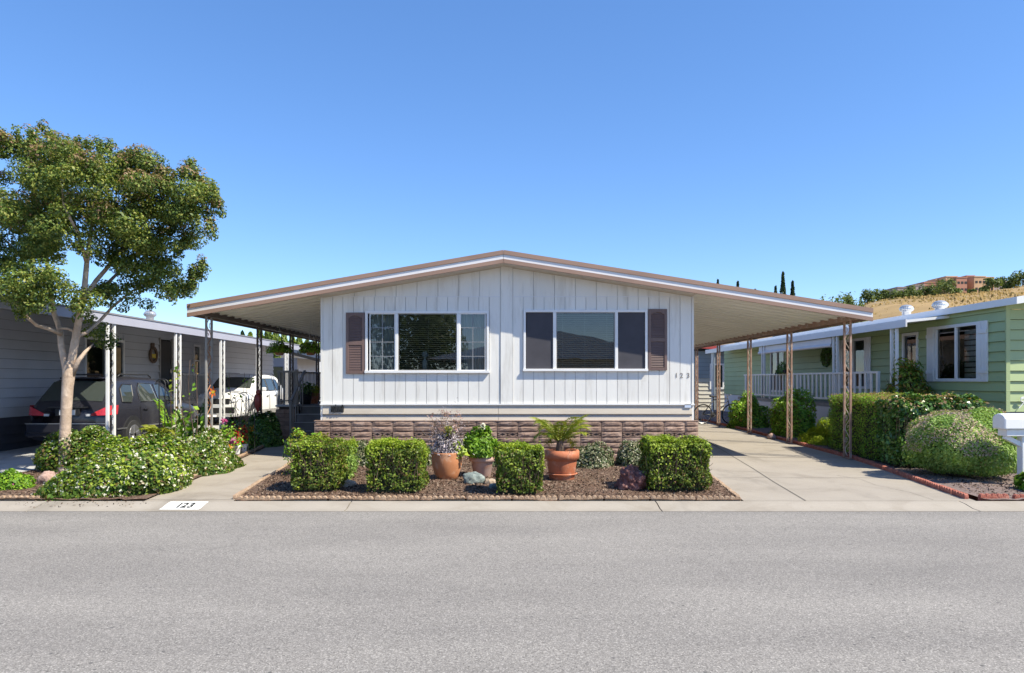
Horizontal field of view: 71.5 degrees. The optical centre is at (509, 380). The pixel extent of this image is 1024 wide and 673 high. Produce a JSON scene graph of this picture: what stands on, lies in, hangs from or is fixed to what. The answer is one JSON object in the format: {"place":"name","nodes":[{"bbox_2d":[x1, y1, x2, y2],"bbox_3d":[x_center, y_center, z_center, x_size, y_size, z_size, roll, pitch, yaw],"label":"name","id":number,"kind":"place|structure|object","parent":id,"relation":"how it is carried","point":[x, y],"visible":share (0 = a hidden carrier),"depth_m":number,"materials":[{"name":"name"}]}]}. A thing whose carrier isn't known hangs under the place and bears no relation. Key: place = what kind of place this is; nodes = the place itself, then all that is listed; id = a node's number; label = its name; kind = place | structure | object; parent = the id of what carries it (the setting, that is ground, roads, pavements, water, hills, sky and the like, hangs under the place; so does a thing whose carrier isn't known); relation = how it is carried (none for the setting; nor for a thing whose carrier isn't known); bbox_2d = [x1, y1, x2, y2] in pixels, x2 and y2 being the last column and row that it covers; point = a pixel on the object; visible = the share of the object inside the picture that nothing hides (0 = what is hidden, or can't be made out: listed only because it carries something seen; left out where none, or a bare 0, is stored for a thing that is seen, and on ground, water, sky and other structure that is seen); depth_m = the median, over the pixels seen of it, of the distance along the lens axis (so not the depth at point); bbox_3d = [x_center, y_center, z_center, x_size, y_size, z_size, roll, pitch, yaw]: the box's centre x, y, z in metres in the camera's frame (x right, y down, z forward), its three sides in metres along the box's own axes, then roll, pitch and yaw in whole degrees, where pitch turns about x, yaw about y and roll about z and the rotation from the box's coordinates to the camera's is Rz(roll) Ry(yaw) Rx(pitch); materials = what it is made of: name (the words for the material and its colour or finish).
{"place":"outdoors","nodes":[
{"label":"outdoors","id":0,"kind":"place"},
{"bbox_2d":[0,417,233,472],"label":"neighbour driveway","id":1,"kind":"structure","parent":0,"point":[19,460],"depth_m":14.65,"materials":[{"name":"grey concrete"}]},
{"bbox_2d":[25,374,196,447],"bbox_3d":[-9.500,0.755,17.543,2.160,1.818,4.674,0,0,0],"label":"black suv","id":2,"kind":"object","parent":1,"relation":"on","point":[136,407],"visible":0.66,"depth_m":15.74,"materials":[{"name":"paint"}]},
{"bbox_2d":[193,373,282,423],"bbox_3d":[-9.630,0.646,25.680,2.200,1.844,4.640,0,0,0],"label":"white car","id":3,"kind":"object","parent":1,"relation":"on","point":[237,385],"visible":0.54,"depth_m":24.57,"materials":[{"name":"paint"}]},
{"bbox_2d":[0,436,288,499],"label":"jasmine bed","id":4,"kind":"object","parent":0,"point":[7,493],"visible":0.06,"depth_m":9.85,"materials":[{"name":"brown soil"}]},
{"bbox_2d":[0,468,36,490],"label":"bedding plant","id":5,"kind":"object","parent":4,"relation":"on","point":[15,479],"visible":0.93,"depth_m":10.28,"materials":[{"name":"green plant"}]},
{"bbox_2d":[0,495,39,500],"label":"edging block","id":6,"kind":"structure","parent":4,"relation":"on","point":[10,498],"depth_m":9.54,"materials":[{"name":"beige concrete"}]},
{"bbox_2d":[37,471,55,484],"bbox_3d":[-7.055,1.488,10.901,0.245,0.204,0.274,0,0,0],"label":"rock","id":7,"kind":"object","parent":4,"relation":"on","point":[45,476],"visible":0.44,"depth_m":10.79,"materials":[{"name":"stone"}]},
{"bbox_2d":[1,469,137,497],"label":"fallen bark","id":8,"kind":"object","parent":4,"relation":"on","point":[44,484],"visible":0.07,"depth_m":10.12,"materials":[{"name":"brown wood"}]},
{"bbox_2d":[31,425,111,471],"bbox_3d":[-7.591,1.279,12.808,1.818,0.960,1.391,0,0,0],"label":"jasmine","id":9,"kind":"object","parent":4,"relation":"on","point":[46,458],"visible":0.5,"depth_m":12.32,"materials":[{"name":"green plant"}]},
{"bbox_2d":[30,432,193,500],"bbox_3d":[-5.814,1.276,10.738,1.966,0.989,2.385,0,0,-14],"label":"jasmine","id":10,"kind":"object","parent":4,"relation":"on","point":[152,463],"visible":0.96,"depth_m":9.94,"materials":[{"name":"green plant"}]},
{"bbox_2d":[0,119,226,471],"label":"crape myrtle","id":11,"kind":"object","parent":4,"relation":"on","point":[56,168],"visible":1,"depth_m":11.98,"materials":[{"name":"green plant"}]},
{"bbox_2d":[138,424,176,437],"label":"shrub","id":12,"kind":"object","parent":4,"relation":"on","point":[150,429],"visible":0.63,"depth_m":11.86,"materials":[{"name":"green plant"}]},
{"bbox_2d":[155,379,168,430],"bbox_3d":[-6.637,0.785,13.600,0.258,1.631,0.019,0,0,0],"label":"shepherd hook","id":13,"kind":"object","parent":4,"relation":"on","point":[159,399],"visible":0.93,"depth_m":13.59,"materials":[{"name":"black metal"}]},
{"bbox_2d":[169,367,180,436],"bbox_3d":[-6.359,0.669,13.460,0.208,1.845,0.775,0,0,-19],"label":"sapling","id":14,"kind":"object","parent":4,"relation":"on","point":[170,387],"visible":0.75,"depth_m":13.52,"materials":[{"name":"green plant"}]},
{"bbox_2d":[153,399,209,442],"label":"leafy clump","id":15,"kind":"object","parent":4,"relation":"on","point":[178,416],"visible":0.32,"depth_m":14.38,"materials":[{"name":"green plant"}]},
{"bbox_2d":[174,362,203,441],"bbox_3d":[-6.279,0.603,13.909,0.479,1.979,0.587,0,0,0],"label":"sapling","id":16,"kind":"object","parent":4,"relation":"on","point":[195,407],"visible":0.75,"depth_m":13.86,"materials":[{"name":"green plant"}]},
{"bbox_2d":[186,426,245,477],"bbox_3d":[-5.443,1.301,12.641,1.182,0.909,1.920,0,0,0],"label":"jasmine","id":17,"kind":"object","parent":4,"relation":"on","point":[212,452],"visible":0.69,"depth_m":12.30,"materials":[{"name":"green plant"}]},
{"bbox_2d":[218,417,240,449],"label":"flowering plant","id":18,"kind":"object","parent":4,"relation":"on","point":[229,436],"visible":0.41,"depth_m":14.55,"materials":[{"name":"plant"}]},
{"bbox_2d":[232,423,243,454],"bbox_3d":[-5.726,1.230,14.882,0.324,0.680,0.360,0,0,0],"label":"flower pot","id":19,"kind":"object","parent":4,"relation":"on","point":[238,446],"visible":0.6,"depth_m":14.86,"materials":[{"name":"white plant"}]},
{"bbox_2d":[224,418,256,450],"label":"dark shrub","id":20,"kind":"object","parent":4,"relation":"on","point":[238,425],"visible":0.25,"depth_m":15.63,"materials":[{"name":"green plant"}]},
{"bbox_2d":[226,373,257,443],"bbox_3d":[-5.737,0.702,15.254,0.335,1.741,0.690,0,0,31],"label":"sapling","id":21,"kind":"object","parent":4,"relation":"on","point":[253,381],"visible":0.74,"depth_m":15.31,"materials":[{"name":"green plant"}]},
{"bbox_2d":[235,392,254,454],"bbox_3d":[-5.572,0.913,15.000,0.416,1.335,0.011,0,0,0],"label":"trellis","id":22,"kind":"object","parent":4,"relation":"on","point":[241,417],"visible":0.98,"depth_m":15.00,"materials":[{"name":"white metal"}]},
{"bbox_2d":[238,424,251,452],"bbox_3d":[-5.675,1.237,15.192,0.327,0.625,0.307,0,0,0],"label":"flower pot","id":23,"kind":"object","parent":4,"relation":"on","point":[246,440],"visible":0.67,"depth_m":15.15,"materials":[{"name":"white metal"}]},
{"bbox_2d":[247,410,283,447],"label":"dark shrub","id":24,"kind":"object","parent":4,"relation":"on","point":[268,431],"visible":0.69,"depth_m":16.86,"materials":[{"name":"green plant"}]},
{"bbox_2d":[145,439,304,500],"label":"path","id":25,"kind":"structure","parent":0,"point":[261,463],"depth_m":11.42,"materials":[{"name":"concrete"}]},
{"bbox_2d":[273,350,320,402],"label":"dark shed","id":26,"kind":"structure","parent":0,"point":[308,364],"depth_m":36.00,"materials":[{"name":"white metal"}]},
{"bbox_2d":[235,457,740,500],"bbox_3d":[-0.221,1.569,11.875,7.988,0.080,4.770,0,0,0],"label":"planting bed","id":27,"kind":"object","parent":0,"point":[718,487],"visible":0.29,"depth_m":10.21,"materials":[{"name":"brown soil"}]},
{"bbox_2d":[237,495,281,500],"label":"edging block","id":28,"kind":"structure","parent":27,"relation":"on","point":[262,498],"depth_m":9.52,"materials":[{"name":"beige concrete"}]},
{"bbox_2d":[283,496,327,500],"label":"edging block","id":29,"kind":"structure","parent":27,"relation":"on","point":[298,498],"depth_m":9.52,"materials":[{"name":"beige concrete"}]},
{"bbox_2d":[281,427,330,474],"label":"yellow sprout plant","id":30,"kind":"object","parent":27,"relation":"on","point":[290,443],"visible":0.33,"depth_m":11.68,"materials":[{"name":"green plant"}]},
{"bbox_2d":[290,434,348,491],"bbox_3d":[-2.732,1.191,10.328,0.802,0.804,0.864,0,0,0],"label":"cube hedge","id":31,"kind":"object","parent":27,"relation":"on","point":[320,463],"visible":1,"depth_m":10.02,"materials":[{"name":"green plant"}]},
{"bbox_2d":[341,437,360,479],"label":"clipped shrub","id":32,"kind":"object","parent":27,"relation":"on","point":[352,444],"visible":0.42,"depth_m":11.11,"materials":[{"name":"green plant"}]},
{"bbox_2d":[329,496,373,501],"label":"edging block","id":33,"kind":"structure","parent":27,"relation":"on","point":[350,498],"depth_m":9.52,"materials":[{"name":"beige concrete"}]},
{"bbox_2d":[351,439,368,466],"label":"hawthorn shrub","id":34,"kind":"object","parent":27,"relation":"on","point":[362,446],"visible":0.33,"depth_m":12.97,"materials":[{"name":"green plant"}]},
{"bbox_2d":[375,495,418,500],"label":"edging block","id":35,"kind":"structure","parent":27,"relation":"on","point":[393,498],"depth_m":9.52,"materials":[{"name":"beige concrete"}]},
{"bbox_2d":[364,436,430,492],"bbox_3d":[-1.604,1.193,10.209,0.926,0.800,0.746,0,0,0],"label":"cube hedge","id":36,"kind":"object","parent":27,"relation":"on","point":[400,466],"visible":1,"depth_m":9.95,"materials":[{"name":"green plant"}]},
{"bbox_2d":[421,495,464,500],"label":"edging block","id":37,"kind":"structure","parent":27,"relation":"on","point":[436,498],"depth_m":9.53,"materials":[{"name":"beige concrete"}]},
{"bbox_2d":[419,400,471,479],"bbox_3d":[-1.004,0.923,11.318,0.955,1.295,0.756,0,0,0],"label":"potted plant","id":38,"kind":"object","parent":27,"relation":"on","point":[446,458],"visible":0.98,"depth_m":11.16,"materials":[{"name":"orange plant"}]},
{"bbox_2d":[463,471,484,483],"bbox_3d":[-0.539,1.487,10.835,0.334,0.186,0.306,0,0,-15],"label":"rock","id":39,"kind":"object","parent":27,"relation":"on","point":[474,477],"visible":0.91,"depth_m":10.73,"materials":[{"name":"grey stone"}]},
{"bbox_2d":[462,423,498,476],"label":"potted plant","id":40,"kind":"object","parent":27,"relation":"on","point":[480,444],"visible":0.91,"depth_m":11.45,"materials":[{"name":"green plant"}]},
{"bbox_2d":[467,495,510,500],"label":"edging block","id":41,"kind":"structure","parent":27,"relation":"on","point":[502,497],"depth_m":9.52,"materials":[{"name":"beige concrete"}]},
{"bbox_2d":[493,438,545,494],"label":"cube hedge","id":42,"kind":"object","parent":27,"relation":"on","point":[520,469],"visible":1,"depth_m":9.80,"materials":[{"name":"green plant"}]},
{"bbox_2d":[513,495,556,500],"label":"edging block","id":43,"kind":"structure","parent":27,"relation":"on","point":[527,498],"depth_m":9.52,"materials":[{"name":"beige concrete"}]},
{"bbox_2d":[529,414,592,480],"bbox_3d":[0.815,1.043,11.199,1.048,1.054,1.142,0,0,0],"label":"potted plant","id":44,"kind":"object","parent":27,"relation":"on","point":[561,461],"visible":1,"depth_m":11.03,"materials":[{"name":"green plant"}]},
{"bbox_2d":[559,495,602,500],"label":"edging block","id":45,"kind":"structure","parent":27,"relation":"on","point":[574,498],"depth_m":9.52,"materials":[{"name":"beige concrete"}]},
{"bbox_2d":[576,441,615,468],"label":"hawthorn shrub","id":46,"kind":"object","parent":27,"relation":"on","point":[592,455],"visible":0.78,"depth_m":12.78,"materials":[{"name":"green plant"}]},
{"bbox_2d":[605,495,648,500],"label":"edging block","id":47,"kind":"structure","parent":27,"relation":"on","point":[638,498],"depth_m":9.52,"materials":[{"name":"beige concrete"}]},
{"bbox_2d":[615,439,641,465],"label":"hawthorn shrub","id":48,"kind":"object","parent":27,"relation":"on","point":[627,455],"visible":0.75,"depth_m":12.97,"materials":[{"name":"green plant"}]},
{"bbox_2d":[614,464,646,490],"bbox_3d":[1.754,1.391,10.289,0.494,0.378,0.338,0,0,16],"label":"rock","id":49,"kind":"object","parent":27,"relation":"on","point":[632,477],"visible":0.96,"depth_m":10.16,"materials":[{"name":"stone"}]},
{"bbox_2d":[650,495,694,501],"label":"edging block","id":50,"kind":"structure","parent":27,"relation":"on","point":[674,498],"depth_m":9.52,"materials":[{"name":"beige concrete"}]},
{"bbox_2d":[637,434,712,491],"bbox_3d":[2.413,1.177,10.366,1.053,0.832,0.811,0,0,0],"label":"cube hedge","id":51,"kind":"object","parent":27,"relation":"on","point":[671,463],"visible":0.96,"depth_m":10.07,"materials":[{"name":"green plant"}]},
{"bbox_2d":[696,495,740,500],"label":"edging block","id":52,"kind":"structure","parent":27,"relation":"on","point":[702,498],"depth_m":9.53,"materials":[{"name":"beige concrete"}]},
{"bbox_2d":[0,511,1023,672],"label":"road","id":53,"kind":"structure","parent":0,"point":[511,592],"depth_m":5.61,"materials":[{"name":"grey asphalt"}]},
{"bbox_2d":[0,0,1023,342],"label":"sky","id":54,"kind":"structure","parent":0,"point":[833,146],"materials":[{"name":"blue"}]},
{"bbox_2d":[139,410,1011,500],"bbox_3d":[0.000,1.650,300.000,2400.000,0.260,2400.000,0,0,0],"label":"ground","id":55,"kind":"structure","parent":0,"point":[973,497],"depth_m":10.04,"materials":[{"name":"brown soil"}]},
{"bbox_2d":[0,294,320,451],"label":"grey home","id":56,"kind":"object","parent":55,"relation":"on","point":[30,368],"visible":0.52,"depth_m":17.94,"materials":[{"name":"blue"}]},
{"bbox_2d":[83,337,124,376],"bbox_3d":[-11.295,-0.450,19.850,0.090,1.440,1.940,0,0,0],"label":"window","id":57,"kind":"structure","parent":56,"relation":"in","point":[122,342],"depth_m":19.82,"materials":[{"name":"white paint"}]},
{"bbox_2d":[149,343,157,362],"bbox_3d":[-11.230,-0.858,22.450,0.100,0.643,0.486,0,0,0],"label":"wall plaque","id":58,"kind":"object","parent":56,"relation":"attached to","point":[151,355],"depth_m":22.41,"materials":[{"name":"brown ceramic"}]},
{"bbox_2d":[161,341,170,390],"bbox_3d":[-11.285,-0.340,23.350,0.090,1.880,0.700,0,0,0],"label":"door","id":59,"kind":"structure","parent":56,"relation":"in","point":[165,345],"depth_m":23.39,"materials":[{"name":"metal"}]},
{"bbox_2d":[192,344,199,373],"bbox_3d":[-11.295,-0.705,25.650,0.090,1.150,0.540,0,0,0],"label":"window","id":60,"kind":"structure","parent":56,"relation":"in","point":[198,346],"depth_m":25.85,"materials":[{"name":"white paint"}]},
{"bbox_2d":[275,369,320,438],"bbox_3d":[-5.090,0.625,22.765,2.380,1.830,8.470,0,0,0],"label":"porch","id":61,"kind":"object","parent":55,"relation":"on","point":[296,414],"visible":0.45,"depth_m":19.16,"materials":[{"name":"paint"}]},
{"bbox_2d":[299,381,312,403],"bbox_3d":[-5.842,0.353,20.371,0.434,0.671,0.455,0,0,-26],"label":"porch planter","id":62,"kind":"object","parent":61,"relation":"on","point":[307,395],"visible":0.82,"depth_m":20.29,"materials":[{"name":"green plant"}]},
{"bbox_2d":[310,383,319,403],"bbox_3d":[-5.790,0.384,20.987,0.417,0.607,0.394,0,0,0],"label":"porch planter","id":63,"kind":"object","parent":61,"relation":"on","point":[315,395],"visible":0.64,"depth_m":20.89,"materials":[{"name":"green ceramic"}]},
{"bbox_2d":[0,501,1023,511],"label":"gutter","id":64,"kind":"object","parent":55,"relation":"on","point":[597,506],"visible":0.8,"depth_m":9.27,"materials":[{"name":"concrete"}]},
{"bbox_2d":[161,502,206,508],"bbox_3d":[-4.245,1.636,9.290,0.510,0.047,0.320,0,0,0],"label":"painted house number","id":65,"kind":"object","parent":64,"relation":"on","point":[184,505],"visible":1,"depth_m":9.29,"materials":[{"name":"white paint"}]},
{"bbox_2d":[187,250,872,458],"bbox_3d":[0.405,-0.432,22.711,13.350,4.204,17.778,0,0,0],"label":"manufactured home","id":66,"kind":"object","parent":55,"relation":"on","point":[510,342],"visible":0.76,"depth_m":14.30,"materials":[{"name":"white paint"}]},
{"bbox_2d":[254,389,262,413],"bbox_3d":[-5.983,0.509,16.980,0.234,0.588,0.195,0,0,0],"label":"parrot ornament","id":67,"kind":"object","parent":66,"relation":"hanging from","point":[258,400],"visible":0.96,"depth_m":16.92,"materials":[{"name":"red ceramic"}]},
{"bbox_2d":[265,326,292,354],"bbox_3d":[-5.877,-1.028,18.209,0.687,0.788,0.504,0,0,0],"label":"hanging basket","id":68,"kind":"object","parent":66,"relation":"hanging from","point":[277,348],"visible":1,"depth_m":18.09,"materials":[{"name":"plant"}]},
{"bbox_2d":[297,324,320,354],"bbox_3d":[-5.087,-1.097,18.180,0.699,0.925,0.577,0,0,0],"label":"hanging basket","id":69,"kind":"object","parent":66,"relation":"hanging from","point":[310,348],"visible":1,"depth_m":18.04,"materials":[{"name":"plant"}]},
{"bbox_2d":[364,311,488,372],"bbox_3d":[-1.648,-0.768,14.356,2.501,1.250,0.252,0,0,0],"label":"window","id":70,"kind":"structure","parent":66,"relation":"in","point":[472,327],"depth_m":14.44,"materials":[{"name":"white paint"}]},
{"bbox_2d":[523,310,647,370],"bbox_3d":[1.530,-0.797,14.349,2.508,1.237,0.238,0,0,0],"label":"window","id":71,"kind":"structure","parent":66,"relation":"in","point":[540,328],"depth_m":14.28,"materials":[{"name":"white paint"}]},
{"bbox_2d":[694,346,724,409],"bbox_3d":[11.000,-0.195,39.880,5.200,3.430,9.040,0,0,0],"label":"slate home","id":72,"kind":"object","parent":55,"relation":"on","point":[704,376],"visible":0.18,"depth_m":35.97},
{"bbox_2d":[710,363,724,388],"bbox_3d":[10.836,-0.198,35.975,1.384,1.296,0.090,0,0,0],"label":"window","id":73,"kind":"structure","parent":72,"relation":"in","point":[722,376],"depth_m":35.97,"materials":[{"name":"white paint"}]},
{"bbox_2d":[705,296,1023,457],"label":"green home","id":74,"kind":"object","parent":55,"relation":"on","point":[976,349],"visible":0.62,"depth_m":18.15,"materials":[{"name":"green"}]},
{"bbox_2d":[770,352,784,391],"bbox_3d":[9.995,-0.345,26.450,0.090,1.570,1.340,0,0,0],"label":"door","id":75,"kind":"structure","parent":74,"relation":"in","point":[771,354],"depth_m":26.47,"materials":[{"name":"white paint"}]},
{"bbox_2d":[775,362,789,374],"bbox_3d":[8.992,-0.400,23.366,0.392,0.460,0.868,0,0,0],"label":"rail planter","id":76,"kind":"object","parent":74,"relation":"on","point":[781,369],"visible":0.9,"depth_m":23.32,"materials":[{"name":"green plant"}]},
{"bbox_2d":[820,347,831,366],"bbox_3d":[9.944,-0.750,22.303,0.198,0.682,0.677,0,0,0],"label":"wreath","id":77,"kind":"object","parent":74,"relation":"attached to","point":[826,362],"visible":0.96,"depth_m":22.19,"materials":[{"name":"green plant"}]},
{"bbox_2d":[841,337,864,388],"bbox_3d":[9.995,-0.480,20.600,0.090,1.440,1.440,0,0,0],"label":"window","id":78,"kind":"structure","parent":74,"relation":"in","point":[856,339],"depth_m":20.57,"materials":[{"name":"white paint"}]},
{"bbox_2d":[899,305,913,314],"bbox_3d":[10.560,-1.809,18.900,0.357,0.395,0.357,0,0,0],"label":"roof turbine vent","id":79,"kind":"object","parent":74,"relation":"on","point":[906,309],"visible":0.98,"depth_m":18.80,"materials":[{"name":"metal"}]},
{"bbox_2d":[902,332,919,369],"bbox_3d":[9.995,-0.720,17.680,0.090,0.920,0.700,0,0,0],"label":"window","id":80,"kind":"structure","parent":74,"relation":"in","point":[904,336],"depth_m":17.94,"materials":[{"name":"white paint"}]},
{"bbox_2d":[931,300,948,309],"bbox_3d":[10.240,-1.701,16.900,0.357,0.395,0.357,0,0,0],"label":"roof turbine vent","id":81,"kind":"object","parent":74,"relation":"on","point":[939,304],"visible":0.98,"depth_m":16.79,"materials":[{"name":"metal"}]},
{"bbox_2d":[934,321,977,381],"bbox_3d":[10.055,-0.610,15.865,0.210,1.280,1.550,0,0,0],"label":"window","id":82,"kind":"structure","parent":74,"relation":"in","point":[968,376],"depth_m":15.83,"materials":[{"name":"white paint"}]},
{"bbox_2d":[698,420,974,500],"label":"driveway","id":83,"kind":"structure","parent":0,"point":[807,473],"depth_m":12.14,"materials":[{"name":"concrete"}]},
{"bbox_2d":[694,393,731,423],"bbox_3d":[7.033,0.971,24.039,1.736,1.041,0.565,0,7,-12],"label":"bicycle","id":84,"kind":"object","parent":83,"relation":"on","point":[713,414],"visible":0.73,"depth_m":23.98,"materials":[{"name":"metal"}]},
{"bbox_2d":[694,410,1023,499],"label":"shrub bed","id":85,"kind":"object","parent":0,"point":[953,481],"visible":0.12,"depth_m":11.37,"materials":[{"name":"brown soil"}]},
{"bbox_2d":[724,390,771,428],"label":"round shrub","id":86,"kind":"object","parent":85,"relation":"on","point":[737,415],"visible":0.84,"depth_m":22.05,"materials":[{"name":"green plant"}]},
{"bbox_2d":[769,387,816,437],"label":"round shrub","id":87,"kind":"object","parent":85,"relation":"on","point":[803,421],"visible":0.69,"depth_m":19.04,"materials":[{"name":"green plant"}]},
{"bbox_2d":[796,417,831,445],"bbox_3d":[7.524,1.239,17.019,1.161,0.790,1.103,0,0,0],"label":"lime juniper","id":88,"kind":"object","parent":85,"relation":"on","point":[818,435],"visible":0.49,"depth_m":16.81,"materials":[{"name":"green plant"}]},
{"bbox_2d":[826,389,924,461],"bbox_3d":[7.797,0.893,14.972,1.648,1.420,2.820,0,0,0],"label":"privet hedge","id":89,"kind":"object","parent":85,"relation":"on","point":[864,421],"visible":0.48,"depth_m":14.62,"materials":[{"name":"green plant"}]},
{"bbox_2d":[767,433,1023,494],"bbox_3d":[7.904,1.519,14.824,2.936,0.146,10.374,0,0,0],"label":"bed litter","id":90,"kind":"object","parent":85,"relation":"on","point":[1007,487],"visible":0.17,"depth_m":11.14,"materials":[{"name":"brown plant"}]},
{"bbox_2d":[880,357,935,394],"bbox_3d":[9.419,0.512,16.732,1.326,2.121,0.936,0,0,0],"label":"nandina","id":91,"kind":"object","parent":85,"relation":"on","point":[914,377],"visible":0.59,"depth_m":16.53,"materials":[{"name":"green plant"}]},
{"bbox_2d":[873,391,984,467],"bbox_3d":[7.755,0.901,13.168,1.747,1.403,1.144,0,0,0],"label":"glossy hedge","id":92,"kind":"object","parent":85,"relation":"on","point":[897,413],"visible":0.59,"depth_m":12.84,"materials":[{"name":"green plant"}]},
{"bbox_2d":[901,405,1016,477],"bbox_3d":[7.506,1.008,11.715,1.958,1.200,1.675,0,0,0],"label":"shrub","id":93,"kind":"object","parent":85,"relation":"on","point":[971,442],"visible":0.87,"depth_m":11.33,"materials":[{"name":"green plant"}]},
{"bbox_2d":[978,493,1008,500],"bbox_3d":[6.530,1.579,9.588,0.392,0.105,0.055,0,0,0],"label":"edging brick","id":94,"kind":"object","parent":85,"relation":"on","point":[987,496],"visible":0.96,"depth_m":9.56,"materials":[{"name":"red brick"}]},
{"bbox_2d":[993,413,1023,480],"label":"mailbox","id":95,"kind":"object","parent":85,"relation":"on","point":[1007,425],"visible":0.88,"depth_m":10.64,"materials":[{"name":"white metal"}]},
{"bbox_2d":[1013,471,1023,489],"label":"shrub","id":96,"kind":"object","parent":85,"relation":"on","point":[1018,482],"visible":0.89,"depth_m":10.32,"materials":[{"name":"green plant"}]},
{"bbox_2d":[724,285,1023,344],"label":"hill","id":97,"kind":"structure","parent":0,"point":[884,312],"depth_m":200.38,"materials":[{"name":"beige plant"}]},
{"bbox_2d":[857,288,875,303],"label":"hill tree","id":98,"kind":"object","parent":97,"relation":"on","point":[868,296],"visible":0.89,"depth_m":254.04,"materials":[{"name":"green plant"}]},
{"bbox_2d":[906,285,921,298],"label":"hill tree","id":99,"kind":"object","parent":97,"relation":"on","point":[912,293],"visible":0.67,"depth_m":254.63,"materials":[{"name":"green plant"}]},
{"bbox_2d":[934,278,957,293],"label":"hill tree","id":100,"kind":"object","parent":97,"relation":"on","point":[946,285],"visible":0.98,"depth_m":247.03,"materials":[{"name":"green plant"}]},
{"bbox_2d":[886,275,1010,296],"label":"hilltop resort","id":101,"kind":"structure","parent":97,"relation":"on","point":[965,283],"depth_m":274.00,"materials":[{"name":"brown paint"}]},
{"bbox_2d":[983,277,1004,290],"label":"hill tree","id":102,"kind":"object","parent":97,"relation":"on","point":[990,281],"visible":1,"depth_m":244.52,"materials":[{"name":"green plant"}]},
{"bbox_2d":[995,276,1013,288],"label":"hill tree","id":103,"kind":"object","parent":97,"relation":"on","point":[1007,284],"visible":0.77,"depth_m":253.45,"materials":[{"name":"green plant"}]},
{"bbox_2d":[1010,270,1023,284],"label":"hill tree","id":104,"kind":"object","parent":97,"relation":"on","point":[1020,277],"visible":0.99,"depth_m":249.89,"materials":[{"name":"green plant"}]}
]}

